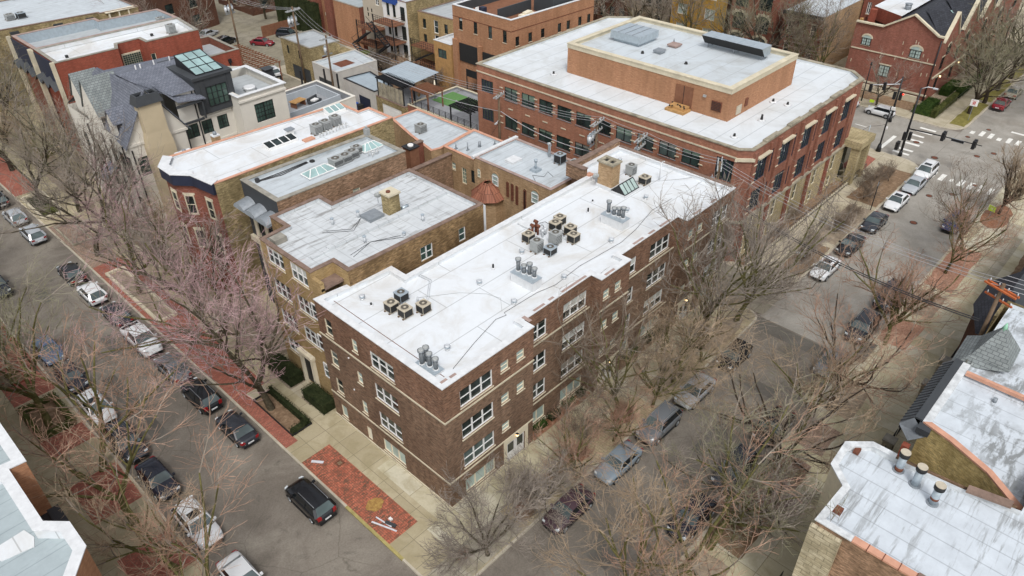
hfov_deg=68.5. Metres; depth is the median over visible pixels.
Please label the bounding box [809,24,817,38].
window
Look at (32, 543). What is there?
apartment building
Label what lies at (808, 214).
garden wall
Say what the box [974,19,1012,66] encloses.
bare tree
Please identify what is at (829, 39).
bare tree
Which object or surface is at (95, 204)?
gate pillar
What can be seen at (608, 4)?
row house
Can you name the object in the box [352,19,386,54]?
porch
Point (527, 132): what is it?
window
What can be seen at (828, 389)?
kerb
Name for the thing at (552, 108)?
power line
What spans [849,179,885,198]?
bare shrub
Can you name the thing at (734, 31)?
window
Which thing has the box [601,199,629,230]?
vent stack
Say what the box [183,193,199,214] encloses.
window
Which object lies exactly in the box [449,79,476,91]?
bare tree
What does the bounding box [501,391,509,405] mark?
window
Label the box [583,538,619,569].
road patch
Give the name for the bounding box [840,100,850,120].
window
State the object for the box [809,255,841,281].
parked car
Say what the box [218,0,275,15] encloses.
apartment building
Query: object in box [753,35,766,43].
window
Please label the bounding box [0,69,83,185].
bare tree
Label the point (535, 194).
window
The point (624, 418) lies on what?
verge
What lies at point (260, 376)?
bare tree
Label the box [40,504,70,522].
awning
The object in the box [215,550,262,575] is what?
parked car
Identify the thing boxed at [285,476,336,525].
parked car
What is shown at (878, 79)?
bare tree
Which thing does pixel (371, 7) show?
house
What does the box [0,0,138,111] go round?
apartment building
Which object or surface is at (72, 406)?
kerb
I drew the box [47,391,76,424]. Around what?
hedge
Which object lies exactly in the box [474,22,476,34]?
window
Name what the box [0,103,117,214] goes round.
bare tree
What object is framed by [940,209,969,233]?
parked car
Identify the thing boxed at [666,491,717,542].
parked car
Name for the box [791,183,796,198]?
window
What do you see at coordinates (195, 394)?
parked car
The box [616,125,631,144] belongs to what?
window
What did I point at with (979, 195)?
bare tree
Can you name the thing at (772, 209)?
window
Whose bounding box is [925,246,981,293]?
verge
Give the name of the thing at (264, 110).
window
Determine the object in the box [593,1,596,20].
row house
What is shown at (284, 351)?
verge
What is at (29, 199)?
evergreen shrub
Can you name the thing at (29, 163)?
bare tree
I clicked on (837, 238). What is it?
verge
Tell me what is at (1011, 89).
parked car
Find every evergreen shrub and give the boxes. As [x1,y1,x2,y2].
[26,193,47,205]
[36,202,58,215]
[533,417,547,434]
[546,406,561,420]
[561,394,577,407]
[575,386,585,396]
[621,344,640,361]
[642,326,662,344]
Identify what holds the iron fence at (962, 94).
on the pavement at (952, 112)
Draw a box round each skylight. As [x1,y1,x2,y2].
[262,133,297,150]
[300,163,336,180]
[323,103,345,114]
[362,140,383,154]
[610,177,639,198]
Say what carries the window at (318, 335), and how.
in the apartment building at (453, 218)
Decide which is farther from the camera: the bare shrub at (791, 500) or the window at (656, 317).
the window at (656, 317)
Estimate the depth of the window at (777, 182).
75.39 m
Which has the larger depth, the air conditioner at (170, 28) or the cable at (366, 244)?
the air conditioner at (170, 28)
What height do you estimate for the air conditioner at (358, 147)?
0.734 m
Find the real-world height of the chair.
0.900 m
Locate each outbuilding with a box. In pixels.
[200,35,242,65]
[285,80,356,117]
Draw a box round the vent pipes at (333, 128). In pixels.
[319,122,347,136]
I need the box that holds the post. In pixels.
[336,73,339,88]
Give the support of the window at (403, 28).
in the brick house at (398, 9)
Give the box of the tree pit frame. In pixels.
[335,459,344,466]
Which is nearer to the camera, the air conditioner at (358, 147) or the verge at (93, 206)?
the air conditioner at (358, 147)
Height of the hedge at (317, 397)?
1.185 m
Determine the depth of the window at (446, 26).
111.81 m
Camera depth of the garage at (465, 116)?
99.18 m
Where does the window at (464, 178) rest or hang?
in the house at (463, 171)
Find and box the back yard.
[393,80,438,91]
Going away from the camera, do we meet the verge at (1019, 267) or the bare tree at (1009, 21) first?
the verge at (1019, 267)
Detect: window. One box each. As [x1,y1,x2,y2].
[9,31,19,38]
[119,151,132,184]
[127,158,136,181]
[138,156,151,175]
[151,53,156,59]
[164,3,173,13]
[170,187,181,211]
[181,222,190,240]
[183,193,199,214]
[186,123,200,138]
[188,0,196,8]
[193,14,200,24]
[193,227,207,247]
[201,118,213,133]
[204,196,216,220]
[205,81,229,106]
[216,233,226,254]
[217,113,229,128]
[254,99,275,122]
[258,222,265,235]
[266,245,285,273]
[274,279,292,304]
[281,308,299,334]
[288,337,302,356]
[290,261,309,289]
[297,295,315,321]
[304,325,321,351]
[310,302,317,320]
[317,333,323,350]
[323,361,329,378]
[324,318,333,339]
[331,350,339,370]
[336,378,344,397]
[342,405,348,420]
[352,339,358,355]
[357,371,363,386]
[362,400,368,416]
[367,426,372,439]
[370,351,395,384]
[375,383,399,415]
[379,411,403,443]
[384,439,406,467]
[386,3,389,15]
[392,4,395,17]
[400,7,405,22]
[402,26,406,40]
[403,44,408,59]
[420,243,432,261]
[434,20,438,33]
[438,48,446,58]
[444,24,447,34]
[459,18,462,30]
[459,227,464,241]
[460,369,493,409]
[462,167,466,183]
[462,402,494,441]
[464,430,495,469]
[466,458,494,491]
[471,170,474,182]
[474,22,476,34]
[477,168,480,177]
[482,79,492,93]
[483,107,493,121]
[488,26,491,39]
[491,172,498,186]
[500,359,509,374]
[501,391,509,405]
[502,30,506,43]
[502,420,510,433]
[504,87,516,103]
[504,115,517,132]
[506,181,508,196]
[511,183,513,200]
[515,36,519,46]
[515,185,518,204]
[516,348,524,362]
[516,380,524,394]
[521,93,534,110]
[522,122,534,138]
[523,188,526,209]
[528,32,532,42]
[530,189,539,203]
[533,350,546,374]
[533,377,545,401]
[533,404,544,424]
[534,318,546,342]
[538,98,552,116]
[538,128,551,145]
[555,135,569,152]
[557,105,571,122]
[559,377,580,403]
[560,349,582,379]
[562,322,584,352]
[563,291,586,321]
[574,142,588,156]
[575,112,590,130]
[595,118,610,137]
[600,318,607,331]
[603,288,609,301]
[610,6,614,15]
[612,310,618,322]
[614,280,621,292]
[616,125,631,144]
[626,286,632,305]
[629,256,635,275]
[635,133,653,152]
[640,317,657,338]
[642,289,661,316]
[645,262,665,290]
[649,233,669,261]
[657,140,676,160]
[678,3,687,13]
[680,148,700,168]
[697,222,702,233]
[703,258,717,277]
[704,9,714,20]
[707,233,721,254]
[711,203,727,228]
[714,156,733,182]
[728,30,742,37]
[732,10,746,27]
[736,0,748,7]
[748,187,760,209]
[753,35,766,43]
[754,14,769,34]
[754,156,766,181]
[758,0,772,11]
[770,199,775,214]
[771,170,783,193]
[778,141,789,164]
[783,40,788,50]
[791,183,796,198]
[793,155,804,177]
[800,126,811,148]
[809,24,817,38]
[814,140,824,162]
[821,113,831,134]
[833,127,843,148]
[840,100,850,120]
[860,33,872,46]
[866,2,871,14]
[877,63,891,76]
[909,45,923,59]
[932,74,939,89]
[938,54,945,69]
[946,41,951,54]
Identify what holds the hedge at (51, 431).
on the verge at (51, 413)
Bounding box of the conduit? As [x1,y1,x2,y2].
[418,274,430,299]
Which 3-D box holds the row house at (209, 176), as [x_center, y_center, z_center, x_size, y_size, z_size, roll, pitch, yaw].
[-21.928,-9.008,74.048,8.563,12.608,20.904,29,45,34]
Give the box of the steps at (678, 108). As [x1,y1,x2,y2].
[664,101,690,115]
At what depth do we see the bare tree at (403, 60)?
111.00 m
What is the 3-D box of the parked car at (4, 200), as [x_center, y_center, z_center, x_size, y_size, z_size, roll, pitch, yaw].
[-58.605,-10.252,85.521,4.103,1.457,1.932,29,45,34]
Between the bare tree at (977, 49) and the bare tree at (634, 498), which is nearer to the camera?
the bare tree at (634, 498)
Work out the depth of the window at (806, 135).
76.23 m
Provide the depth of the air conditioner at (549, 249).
56.39 m
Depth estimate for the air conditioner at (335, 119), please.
72.75 m
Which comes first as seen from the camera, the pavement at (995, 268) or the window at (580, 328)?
the window at (580, 328)
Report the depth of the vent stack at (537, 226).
58.61 m
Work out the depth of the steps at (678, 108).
75.54 m
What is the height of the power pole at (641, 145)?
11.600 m
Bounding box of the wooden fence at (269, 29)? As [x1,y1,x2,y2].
[261,20,293,36]
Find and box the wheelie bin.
[356,103,363,109]
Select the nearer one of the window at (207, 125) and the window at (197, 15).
the window at (207, 125)
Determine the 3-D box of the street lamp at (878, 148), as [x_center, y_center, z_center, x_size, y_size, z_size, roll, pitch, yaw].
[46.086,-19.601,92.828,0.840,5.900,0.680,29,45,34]
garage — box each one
[280,29,340,82]
[312,49,377,90]
[343,71,392,109]
[376,84,432,116]
[407,85,478,130]
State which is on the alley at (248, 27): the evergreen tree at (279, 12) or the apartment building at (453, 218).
the evergreen tree at (279, 12)
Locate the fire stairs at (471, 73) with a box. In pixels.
[466,69,476,88]
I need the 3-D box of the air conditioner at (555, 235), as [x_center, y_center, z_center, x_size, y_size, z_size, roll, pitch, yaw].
[3.329,-3.894,57.690,0.780,1.034,0.940,29,45,34]
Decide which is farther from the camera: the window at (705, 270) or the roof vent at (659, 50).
the roof vent at (659, 50)
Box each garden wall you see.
[117,232,164,272]
[747,170,863,266]
[862,83,916,102]
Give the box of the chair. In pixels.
[475,6,486,11]
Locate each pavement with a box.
[0,0,754,575]
[0,334,205,575]
[278,46,916,284]
[312,413,437,528]
[378,458,463,529]
[426,512,521,575]
[427,296,734,551]
[669,165,1023,575]
[728,205,1023,575]
[833,0,1023,127]
[971,223,1023,280]
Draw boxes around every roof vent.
[283,126,294,134]
[359,294,364,300]
[444,344,449,350]
[476,279,481,285]
[511,298,516,304]
[530,159,541,172]
[561,273,566,279]
[653,47,665,54]
[667,41,681,48]
[730,133,737,138]
[758,114,764,121]
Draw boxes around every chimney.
[210,131,220,141]
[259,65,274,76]
[363,126,369,135]
[379,186,400,215]
[596,155,622,190]
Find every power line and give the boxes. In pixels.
[236,0,298,9]
[293,7,329,35]
[327,37,502,93]
[355,58,500,111]
[501,92,604,120]
[501,111,590,151]
[598,119,645,136]
[643,133,723,163]
[722,162,1003,285]
[734,201,979,321]
[1005,276,1023,294]
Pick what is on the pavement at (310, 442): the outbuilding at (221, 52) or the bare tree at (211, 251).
the outbuilding at (221, 52)
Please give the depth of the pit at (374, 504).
51.27 m
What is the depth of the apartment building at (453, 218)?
57.52 m
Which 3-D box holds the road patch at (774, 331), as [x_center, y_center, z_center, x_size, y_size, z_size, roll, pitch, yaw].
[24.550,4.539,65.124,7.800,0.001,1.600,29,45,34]
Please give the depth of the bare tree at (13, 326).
60.08 m
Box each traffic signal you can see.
[868,76,903,121]
[894,87,981,155]
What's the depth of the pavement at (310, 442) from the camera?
59.24 m
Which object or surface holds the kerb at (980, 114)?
on the road at (276, 533)
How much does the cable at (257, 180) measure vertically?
0.358 m
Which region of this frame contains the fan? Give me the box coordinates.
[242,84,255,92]
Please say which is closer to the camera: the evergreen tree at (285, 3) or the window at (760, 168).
the window at (760, 168)
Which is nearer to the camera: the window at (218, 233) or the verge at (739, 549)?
the verge at (739, 549)
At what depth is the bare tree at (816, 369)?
52.50 m
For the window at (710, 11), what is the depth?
123.85 m
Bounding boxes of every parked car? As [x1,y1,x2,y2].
[0,190,10,208]
[0,275,13,298]
[2,208,28,226]
[19,224,47,245]
[31,334,65,366]
[51,359,88,393]
[56,261,87,285]
[75,388,117,425]
[77,281,108,305]
[100,301,133,328]
[105,418,149,464]
[119,320,162,357]
[134,456,180,501]
[154,352,192,385]
[170,495,223,549]
[180,377,222,415]
[199,29,218,36]
[215,409,259,448]
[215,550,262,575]
[217,35,235,43]
[249,37,274,46]
[272,65,281,76]
[275,27,298,37]
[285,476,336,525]
[542,483,595,534]
[594,439,642,485]
[635,400,683,446]
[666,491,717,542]
[674,372,716,409]
[710,443,758,490]
[716,338,752,372]
[752,405,794,447]
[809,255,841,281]
[812,347,848,379]
[835,232,865,256]
[843,308,880,344]
[860,211,888,233]
[864,104,895,118]
[872,278,910,312]
[883,191,910,211]
[901,175,927,194]
[913,158,939,181]
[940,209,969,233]
[991,97,1010,111]
[1004,86,1022,99]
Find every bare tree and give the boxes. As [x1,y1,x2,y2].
[0,38,31,144]
[0,42,61,170]
[0,43,30,125]
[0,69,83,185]
[0,96,79,199]
[0,97,78,170]
[0,98,165,235]
[0,101,173,256]
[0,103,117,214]
[0,247,48,375]
[0,251,98,426]
[0,302,191,472]
[0,351,202,526]
[25,197,277,388]
[26,407,234,575]
[33,149,190,293]
[51,195,253,314]
[78,220,325,410]
[85,369,264,575]
[111,181,182,265]
[128,0,218,35]
[134,0,222,37]
[142,207,251,299]
[230,0,273,18]
[369,47,402,69]
[386,47,420,67]
[415,452,562,575]
[424,68,451,89]
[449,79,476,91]
[484,430,608,541]
[503,457,547,501]
[524,380,616,485]
[531,435,730,575]
[534,269,691,412]
[552,377,616,446]
[585,369,665,457]
[593,0,670,17]
[594,0,614,16]
[602,381,833,575]
[609,320,715,412]
[612,0,659,18]
[628,287,745,395]
[629,0,684,20]
[639,160,817,336]
[648,383,841,549]
[649,263,756,362]
[655,0,728,30]
[656,331,848,572]
[676,289,931,494]
[691,0,770,40]
[698,159,899,321]
[719,0,823,56]
[745,306,944,432]
[770,0,847,58]
[775,0,860,67]
[782,241,953,423]
[834,223,991,344]
[861,45,923,104]
[918,151,1022,248]
[927,11,1023,113]
[932,180,1023,273]
[944,2,1023,103]
[957,30,996,77]
[963,0,1023,90]
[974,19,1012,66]
[975,0,1023,78]
[976,0,1023,67]
[985,142,1023,213]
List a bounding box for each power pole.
[224,0,242,58]
[285,6,305,83]
[319,35,333,86]
[493,91,504,138]
[587,117,604,149]
[634,133,647,151]
[711,157,722,179]
[978,278,1019,334]
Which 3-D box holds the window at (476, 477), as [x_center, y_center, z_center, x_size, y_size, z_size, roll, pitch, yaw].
[-2.186,12.917,52.068,0.220,1.320,2.950,29,45,34]
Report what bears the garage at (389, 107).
on the pavement at (905, 165)
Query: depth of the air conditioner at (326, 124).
71.85 m
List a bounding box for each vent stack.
[415,344,443,376]
[510,257,541,292]
[528,219,566,244]
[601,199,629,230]
[892,448,911,474]
[908,463,928,488]
[926,481,946,507]
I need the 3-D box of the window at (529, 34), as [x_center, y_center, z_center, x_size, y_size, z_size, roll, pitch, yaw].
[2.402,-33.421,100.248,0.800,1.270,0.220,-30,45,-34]
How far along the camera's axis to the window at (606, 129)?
77.82 m
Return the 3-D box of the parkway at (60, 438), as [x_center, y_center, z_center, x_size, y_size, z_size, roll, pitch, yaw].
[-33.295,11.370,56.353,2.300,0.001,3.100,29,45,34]
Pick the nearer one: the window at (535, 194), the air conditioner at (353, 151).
the air conditioner at (353, 151)
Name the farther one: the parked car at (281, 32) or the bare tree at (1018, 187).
the parked car at (281, 32)
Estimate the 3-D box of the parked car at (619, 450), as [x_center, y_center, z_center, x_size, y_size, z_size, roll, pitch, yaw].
[7.597,12.320,53.520,1.932,1.330,4.149,29,45,34]
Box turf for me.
[432,92,473,110]
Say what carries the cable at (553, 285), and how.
on the apartment building at (495, 389)
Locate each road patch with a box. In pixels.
[35,289,54,303]
[100,334,122,354]
[101,374,170,442]
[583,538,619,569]
[692,422,729,454]
[737,374,776,397]
[752,318,825,357]
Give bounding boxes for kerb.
[0,183,756,575]
[0,317,212,575]
[0,366,24,387]
[20,190,65,221]
[53,220,92,246]
[105,266,177,323]
[248,58,918,286]
[253,391,311,436]
[345,505,403,560]
[667,166,1021,574]
[859,75,1023,129]
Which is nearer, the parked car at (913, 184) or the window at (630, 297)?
the window at (630, 297)
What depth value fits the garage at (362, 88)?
106.22 m
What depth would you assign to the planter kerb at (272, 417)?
57.40 m
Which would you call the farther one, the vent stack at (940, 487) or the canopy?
the canopy
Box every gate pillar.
[88,187,119,228]
[881,433,898,450]
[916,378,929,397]
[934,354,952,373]
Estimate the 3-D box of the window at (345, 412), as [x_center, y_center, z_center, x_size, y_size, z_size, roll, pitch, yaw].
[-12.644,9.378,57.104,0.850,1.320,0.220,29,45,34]
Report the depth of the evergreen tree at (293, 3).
134.78 m
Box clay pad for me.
[302,136,314,142]
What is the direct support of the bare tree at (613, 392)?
on the pavement at (310, 442)
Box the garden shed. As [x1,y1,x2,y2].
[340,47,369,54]
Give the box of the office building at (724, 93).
[476,16,875,260]
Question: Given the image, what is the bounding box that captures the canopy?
[381,61,438,99]
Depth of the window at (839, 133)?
83.60 m
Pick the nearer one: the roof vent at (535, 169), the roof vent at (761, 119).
the roof vent at (535, 169)
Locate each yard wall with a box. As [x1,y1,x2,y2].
[400,139,424,163]
[411,152,453,188]
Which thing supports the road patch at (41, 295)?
on the road at (276, 533)
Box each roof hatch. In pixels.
[360,208,384,222]
[505,155,521,164]
[517,217,538,229]
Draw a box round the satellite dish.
[374,192,380,202]
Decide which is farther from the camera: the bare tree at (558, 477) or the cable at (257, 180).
the cable at (257, 180)
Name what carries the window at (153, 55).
in the row house at (54, 66)
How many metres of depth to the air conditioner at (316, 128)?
71.19 m
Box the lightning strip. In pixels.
[334,301,443,376]
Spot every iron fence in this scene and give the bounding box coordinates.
[749,163,866,264]
[937,48,1018,116]
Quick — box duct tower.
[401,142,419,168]
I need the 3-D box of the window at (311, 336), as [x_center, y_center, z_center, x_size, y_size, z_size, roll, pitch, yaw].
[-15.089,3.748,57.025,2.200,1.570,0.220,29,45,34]
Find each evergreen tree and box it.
[274,0,284,21]
[281,0,291,19]
[289,0,301,30]
[297,0,309,31]
[306,1,322,32]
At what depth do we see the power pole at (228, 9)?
120.36 m
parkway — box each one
[0,158,33,196]
[0,322,54,407]
[40,423,94,457]
[50,218,118,267]
[69,463,141,524]
[93,258,198,336]
[117,529,194,575]
[169,334,297,447]
[180,324,263,393]
[302,444,417,543]
[500,318,744,529]
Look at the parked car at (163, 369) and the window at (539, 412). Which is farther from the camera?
the parked car at (163, 369)
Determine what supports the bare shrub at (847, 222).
on the verge at (837, 238)
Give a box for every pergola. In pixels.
[234,44,282,80]
[375,72,414,105]
[409,82,443,108]
[448,97,477,127]
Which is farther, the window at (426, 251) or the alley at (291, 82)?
the alley at (291, 82)
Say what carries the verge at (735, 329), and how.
on the parkway at (608, 448)
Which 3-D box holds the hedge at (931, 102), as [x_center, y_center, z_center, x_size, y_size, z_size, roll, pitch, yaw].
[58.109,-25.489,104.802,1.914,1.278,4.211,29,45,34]
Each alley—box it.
[207,0,346,66]
[241,56,787,314]
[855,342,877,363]
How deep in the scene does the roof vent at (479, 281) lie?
53.46 m
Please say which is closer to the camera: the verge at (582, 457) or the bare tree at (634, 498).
the bare tree at (634, 498)
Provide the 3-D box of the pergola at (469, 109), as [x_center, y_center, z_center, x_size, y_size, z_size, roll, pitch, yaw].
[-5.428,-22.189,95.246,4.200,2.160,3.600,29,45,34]
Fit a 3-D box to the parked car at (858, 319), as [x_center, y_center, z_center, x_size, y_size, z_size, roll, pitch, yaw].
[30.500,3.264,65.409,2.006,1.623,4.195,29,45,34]
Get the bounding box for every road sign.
[968,99,978,119]
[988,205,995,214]
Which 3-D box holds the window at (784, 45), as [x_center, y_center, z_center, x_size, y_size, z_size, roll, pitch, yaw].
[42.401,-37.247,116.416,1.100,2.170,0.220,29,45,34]
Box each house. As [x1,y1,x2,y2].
[6,9,176,140]
[28,17,202,162]
[67,48,289,232]
[158,103,395,298]
[234,134,406,302]
[333,0,367,50]
[362,0,387,54]
[382,0,451,65]
[393,108,470,161]
[417,0,463,61]
[433,33,454,90]
[443,129,502,196]
[452,0,593,92]
[471,135,571,229]
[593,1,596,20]
[596,0,631,19]
[631,0,671,22]
[727,0,804,48]
[778,0,863,64]
[845,0,1021,100]
[859,0,884,19]
[955,268,1023,353]
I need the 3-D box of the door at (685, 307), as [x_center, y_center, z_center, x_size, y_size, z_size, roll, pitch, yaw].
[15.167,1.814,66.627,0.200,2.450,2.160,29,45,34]
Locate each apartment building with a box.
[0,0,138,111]
[0,423,101,575]
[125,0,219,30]
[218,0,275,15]
[259,168,485,396]
[310,0,337,38]
[313,138,735,508]
[670,0,731,32]
[792,441,1023,575]
[897,301,1023,510]
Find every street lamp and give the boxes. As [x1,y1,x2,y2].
[861,62,872,100]
[875,106,895,151]
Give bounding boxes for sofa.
[307,94,321,104]
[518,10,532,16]
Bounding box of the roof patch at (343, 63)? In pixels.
[333,60,353,66]
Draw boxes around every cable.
[254,162,307,182]
[325,218,401,254]
[455,198,671,365]
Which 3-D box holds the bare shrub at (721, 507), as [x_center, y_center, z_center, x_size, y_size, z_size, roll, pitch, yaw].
[15.152,14.275,48.823,4.592,3.648,4.250,14,38,19]
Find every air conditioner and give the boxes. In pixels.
[3,12,15,20]
[14,11,27,18]
[155,16,164,20]
[164,23,176,33]
[309,122,322,135]
[318,118,332,131]
[327,154,343,166]
[328,113,341,126]
[337,151,352,163]
[344,147,359,158]
[350,143,362,153]
[383,297,398,314]
[393,287,409,304]
[396,302,413,320]
[414,122,426,133]
[415,298,431,315]
[521,229,535,244]
[530,236,543,254]
[543,243,557,256]
[548,228,562,244]
[549,218,561,230]
[553,212,566,224]
[554,151,566,164]
[563,222,577,234]
[567,230,580,244]
[625,162,637,176]
[638,173,651,185]
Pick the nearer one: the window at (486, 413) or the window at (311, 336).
the window at (486, 413)
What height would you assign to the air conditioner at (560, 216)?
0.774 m
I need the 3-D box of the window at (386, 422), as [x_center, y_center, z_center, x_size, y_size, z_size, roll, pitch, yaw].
[-8.384,9.626,52.271,2.550,1.520,0.220,29,45,34]
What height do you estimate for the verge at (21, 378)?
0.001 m
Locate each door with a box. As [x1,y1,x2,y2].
[293,64,311,81]
[319,76,331,85]
[359,95,370,107]
[383,104,401,116]
[504,423,527,462]
[597,354,615,384]
[675,294,691,322]
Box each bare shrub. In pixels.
[515,493,533,515]
[572,436,595,457]
[613,392,641,418]
[711,473,781,537]
[750,470,816,517]
[760,259,806,290]
[766,448,811,483]
[769,221,793,236]
[786,204,804,220]
[792,240,819,261]
[801,226,830,247]
[828,204,857,234]
[842,197,869,215]
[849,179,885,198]
[856,160,889,184]
[872,159,900,180]
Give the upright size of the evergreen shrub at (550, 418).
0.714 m
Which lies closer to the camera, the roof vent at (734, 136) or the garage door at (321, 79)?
the roof vent at (734, 136)
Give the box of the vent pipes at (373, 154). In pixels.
[368,147,379,157]
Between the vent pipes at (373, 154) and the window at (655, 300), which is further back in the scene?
the vent pipes at (373, 154)
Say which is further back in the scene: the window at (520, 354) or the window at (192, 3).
the window at (192, 3)
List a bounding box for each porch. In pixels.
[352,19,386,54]
[366,14,407,70]
[406,38,435,84]
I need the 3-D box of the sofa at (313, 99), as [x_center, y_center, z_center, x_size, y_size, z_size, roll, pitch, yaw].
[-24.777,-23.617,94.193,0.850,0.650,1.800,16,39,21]
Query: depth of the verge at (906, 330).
65.66 m
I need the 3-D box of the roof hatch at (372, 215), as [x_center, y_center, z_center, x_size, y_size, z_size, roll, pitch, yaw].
[-10.913,-5.668,58.769,1.300,0.250,1.400,29,45,34]
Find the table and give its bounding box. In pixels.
[289,97,305,108]
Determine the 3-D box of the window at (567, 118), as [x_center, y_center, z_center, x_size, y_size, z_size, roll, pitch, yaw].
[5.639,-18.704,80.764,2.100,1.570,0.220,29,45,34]
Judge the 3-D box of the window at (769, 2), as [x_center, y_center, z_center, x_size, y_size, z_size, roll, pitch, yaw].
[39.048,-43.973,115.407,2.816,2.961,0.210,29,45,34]
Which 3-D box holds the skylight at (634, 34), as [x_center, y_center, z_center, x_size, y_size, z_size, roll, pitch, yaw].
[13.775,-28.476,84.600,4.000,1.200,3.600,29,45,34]
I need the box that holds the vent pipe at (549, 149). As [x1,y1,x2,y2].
[547,142,550,156]
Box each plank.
[311,460,323,463]
[371,516,396,531]
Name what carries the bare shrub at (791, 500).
on the pavement at (896, 448)
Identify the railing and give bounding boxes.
[408,97,477,129]
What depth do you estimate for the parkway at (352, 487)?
52.20 m
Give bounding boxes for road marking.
[857,124,1023,194]
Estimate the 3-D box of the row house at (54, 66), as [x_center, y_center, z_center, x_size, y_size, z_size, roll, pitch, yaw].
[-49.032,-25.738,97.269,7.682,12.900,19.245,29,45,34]
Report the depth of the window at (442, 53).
107.97 m
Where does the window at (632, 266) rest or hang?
in the apartment building at (495, 389)
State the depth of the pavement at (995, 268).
75.11 m
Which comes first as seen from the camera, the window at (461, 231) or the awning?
the awning
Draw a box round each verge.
[0,115,188,274]
[1,370,23,385]
[18,398,76,441]
[111,270,170,318]
[167,271,286,363]
[256,393,305,431]
[268,369,310,404]
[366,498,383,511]
[513,502,534,519]
[533,391,589,440]
[573,448,590,461]
[613,408,633,422]
[620,327,669,369]
[652,366,684,395]
[672,548,729,575]
[703,316,742,349]
[709,488,776,559]
[738,181,843,264]
[762,451,811,491]
[781,243,829,275]
[789,416,839,456]
[816,204,871,244]
[822,383,866,419]
[847,166,910,207]
[859,89,921,110]
[880,315,924,348]
[902,288,947,318]
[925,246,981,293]
[930,42,1018,116]
[950,102,987,126]
[979,80,1012,101]
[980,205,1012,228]
[1007,64,1022,78]
[1010,255,1023,274]
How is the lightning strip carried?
on the apartment building at (495, 389)
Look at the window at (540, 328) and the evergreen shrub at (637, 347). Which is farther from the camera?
the evergreen shrub at (637, 347)
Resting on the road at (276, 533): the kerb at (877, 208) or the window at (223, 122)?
the kerb at (877, 208)
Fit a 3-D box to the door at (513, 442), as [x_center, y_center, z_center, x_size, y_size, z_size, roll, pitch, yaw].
[0.243,11.171,53.954,0.200,2.450,2.460,29,45,34]
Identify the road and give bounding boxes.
[0,129,963,575]
[760,77,1023,356]
[851,106,959,164]
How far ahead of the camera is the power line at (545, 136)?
81.80 m
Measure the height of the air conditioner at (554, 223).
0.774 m
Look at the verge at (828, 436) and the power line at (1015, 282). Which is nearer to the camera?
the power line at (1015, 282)
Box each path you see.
[247,385,267,399]
[291,381,312,397]
[545,466,575,488]
[635,390,662,407]
[691,348,712,359]
[864,155,874,168]
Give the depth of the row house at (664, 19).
129.93 m
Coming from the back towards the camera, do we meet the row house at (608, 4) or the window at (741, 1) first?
the row house at (608, 4)
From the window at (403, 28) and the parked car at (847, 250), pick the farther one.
the window at (403, 28)
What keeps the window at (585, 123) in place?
in the office building at (724, 93)
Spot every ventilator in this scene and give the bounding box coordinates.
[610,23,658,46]
[702,31,771,59]
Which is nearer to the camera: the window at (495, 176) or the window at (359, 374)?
the window at (359, 374)
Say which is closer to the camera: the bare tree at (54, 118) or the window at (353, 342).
the window at (353, 342)
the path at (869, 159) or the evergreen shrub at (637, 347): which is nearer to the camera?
the evergreen shrub at (637, 347)
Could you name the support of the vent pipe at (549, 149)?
on the house at (502, 190)
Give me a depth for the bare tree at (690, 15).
120.00 m
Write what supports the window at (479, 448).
in the apartment building at (495, 389)
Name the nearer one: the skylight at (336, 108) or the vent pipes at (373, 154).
the vent pipes at (373, 154)
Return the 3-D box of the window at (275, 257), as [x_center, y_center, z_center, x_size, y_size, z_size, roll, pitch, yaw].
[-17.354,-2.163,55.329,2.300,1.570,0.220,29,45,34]
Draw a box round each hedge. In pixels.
[16,406,46,442]
[22,394,51,411]
[42,419,70,438]
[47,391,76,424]
[266,352,304,387]
[266,385,310,425]
[288,420,305,434]
[300,382,335,415]
[911,104,931,116]
[919,96,940,108]
[930,91,959,118]
[938,78,960,96]
[956,67,988,98]
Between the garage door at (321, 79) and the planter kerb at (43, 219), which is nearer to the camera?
the planter kerb at (43, 219)
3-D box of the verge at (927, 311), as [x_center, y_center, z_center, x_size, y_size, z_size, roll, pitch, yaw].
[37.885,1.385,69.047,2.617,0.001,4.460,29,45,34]
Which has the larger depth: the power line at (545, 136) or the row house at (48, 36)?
the row house at (48, 36)
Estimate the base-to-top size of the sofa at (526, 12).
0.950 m
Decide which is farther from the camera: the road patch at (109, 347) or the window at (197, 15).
the window at (197, 15)

